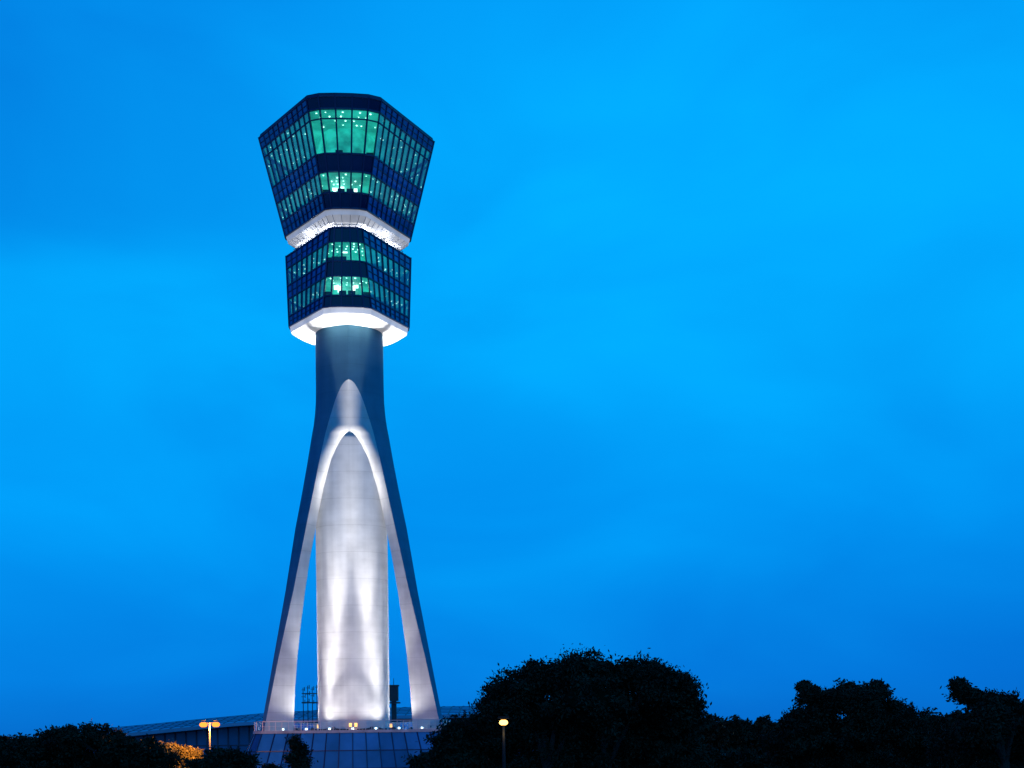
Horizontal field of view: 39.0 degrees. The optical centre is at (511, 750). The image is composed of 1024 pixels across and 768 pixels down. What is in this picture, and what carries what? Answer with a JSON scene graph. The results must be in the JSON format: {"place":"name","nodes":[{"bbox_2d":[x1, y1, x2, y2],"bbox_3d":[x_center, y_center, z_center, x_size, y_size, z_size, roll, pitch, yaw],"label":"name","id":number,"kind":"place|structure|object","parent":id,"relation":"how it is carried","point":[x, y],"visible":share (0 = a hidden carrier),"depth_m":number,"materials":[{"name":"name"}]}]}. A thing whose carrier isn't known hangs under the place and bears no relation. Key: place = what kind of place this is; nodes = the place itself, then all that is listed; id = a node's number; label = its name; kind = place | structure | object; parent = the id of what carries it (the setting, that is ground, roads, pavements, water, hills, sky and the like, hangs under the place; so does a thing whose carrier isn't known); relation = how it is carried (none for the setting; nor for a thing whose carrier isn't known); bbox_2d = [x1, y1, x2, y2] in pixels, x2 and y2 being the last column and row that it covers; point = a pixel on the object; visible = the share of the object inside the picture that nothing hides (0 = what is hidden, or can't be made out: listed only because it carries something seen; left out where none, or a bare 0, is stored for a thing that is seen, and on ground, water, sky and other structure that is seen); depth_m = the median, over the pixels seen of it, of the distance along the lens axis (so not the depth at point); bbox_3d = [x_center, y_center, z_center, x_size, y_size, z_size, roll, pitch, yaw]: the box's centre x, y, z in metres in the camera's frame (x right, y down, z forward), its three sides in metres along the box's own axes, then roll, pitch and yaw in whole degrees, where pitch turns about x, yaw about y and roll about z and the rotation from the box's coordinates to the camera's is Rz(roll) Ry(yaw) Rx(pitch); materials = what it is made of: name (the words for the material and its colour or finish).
{"place":"outdoors","nodes":[
{"label":"outdoors","id":0,"kind":"place"},
{"bbox_2d":[93,705,479,754],"bbox_3d":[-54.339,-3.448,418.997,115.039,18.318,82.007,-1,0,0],"label":"airport terminal building","id":1,"kind":"structure","parent":0,"point":[234,732],"depth_m":384.00,"materials":[{"name":"metal"}]},
{"bbox_2d":[246,93,450,767],"bbox_3d":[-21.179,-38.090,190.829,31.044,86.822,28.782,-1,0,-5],"label":"air traffic control tower","id":2,"kind":"structure","parent":0,"point":[347,173],"depth_m":183.73,"materials":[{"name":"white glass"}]},
{"bbox_2d":[389,678,400,721],"bbox_3d":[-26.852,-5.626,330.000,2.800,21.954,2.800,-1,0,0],"label":"radar tower","id":3,"kind":"structure","parent":0,"point":[393,694],"depth_m":329.00,"materials":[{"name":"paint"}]},
{"bbox_2d":[0,0,1023,738],"label":"sky","id":4,"kind":"structure","parent":0,"point":[710,359],"materials":[{"name":"blue"}]},
{"label":"ground","id":5,"kind":"structure","parent":0,"visible":0},
{"bbox_2d":[0,719,184,767],"bbox_3d":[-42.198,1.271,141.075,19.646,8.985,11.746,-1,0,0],"label":"shade tree","id":6,"kind":"object","parent":5,"relation":"on","point":[68,746],"visible":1,"depth_m":138.27,"materials":[{"name":"green plant"}]},
{"bbox_2d":[158,741,203,767],"bbox_3d":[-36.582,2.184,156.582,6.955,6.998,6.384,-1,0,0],"label":"shrub","id":7,"kind":"object","parent":5,"relation":"on","point":[189,752],"visible":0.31,"depth_m":155.56,"materials":[{"name":"green plant"}]},
{"bbox_2d":[199,720,219,749],"bbox_3d":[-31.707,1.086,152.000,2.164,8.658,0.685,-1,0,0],"label":"street lamp","id":8,"kind":"object","parent":5,"relation":"on","point":[204,724],"visible":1,"depth_m":151.85,"materials":[{"name":"metal"}]},
{"bbox_2d":[181,745,261,767],"bbox_3d":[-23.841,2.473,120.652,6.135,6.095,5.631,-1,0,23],"label":"shrub","id":9,"kind":"object","parent":5,"relation":"on","point":[218,757],"visible":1,"depth_m":119.41,"materials":[{"name":"green plant"}]},
{"bbox_2d":[259,733,317,767],"bbox_3d":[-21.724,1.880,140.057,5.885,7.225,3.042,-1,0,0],"label":"young tree","id":10,"kind":"object","parent":5,"relation":"on","point":[298,756],"visible":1,"depth_m":139.56,"materials":[{"name":"green plant"}]},
{"bbox_2d":[301,685,317,722],"bbox_3d":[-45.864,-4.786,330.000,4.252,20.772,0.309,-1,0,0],"label":"antenna mast","id":11,"kind":"object","parent":5,"relation":"on","point":[307,701],"visible":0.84,"depth_m":329.92,"materials":[{"name":"metal"}]},
{"bbox_2d":[498,716,508,767],"bbox_3d":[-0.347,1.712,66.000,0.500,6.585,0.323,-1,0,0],"label":"street lamp","id":12,"kind":"object","parent":5,"relation":"on","point":[503,722],"visible":1,"depth_m":65.94,"materials":[{"name":"grey metal"}]},
{"bbox_2d":[416,643,714,767],"bbox_3d":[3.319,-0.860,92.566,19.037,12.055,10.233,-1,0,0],"label":"rain tree","id":13,"kind":"object","parent":5,"relation":"on","point":[651,713],"visible":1,"depth_m":91.25,"materials":[{"name":"green plant"}]},
{"bbox_2d":[686,710,963,756],"bbox_3d":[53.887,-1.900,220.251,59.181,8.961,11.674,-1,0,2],"label":"distant trees","id":14,"kind":"object","parent":5,"relation":"on","point":[735,731],"visible":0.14,"depth_m":219.04,"materials":[{"name":"green plant"}]},
{"bbox_2d":[744,677,954,767],"bbox_3d":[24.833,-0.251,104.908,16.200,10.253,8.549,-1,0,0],"label":"broadleaf tree","id":15,"kind":"object","parent":5,"relation":"on","point":[817,726],"visible":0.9,"depth_m":103.21,"materials":[{"name":"green plant"}]},
{"bbox_2d":[921,676,1023,767],"bbox_3d":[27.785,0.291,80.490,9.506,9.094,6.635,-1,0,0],"label":"broadleaf tree","id":16,"kind":"object","parent":5,"relation":"on","point":[991,721],"visible":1,"depth_m":79.89,"materials":[{"name":"green plant"}]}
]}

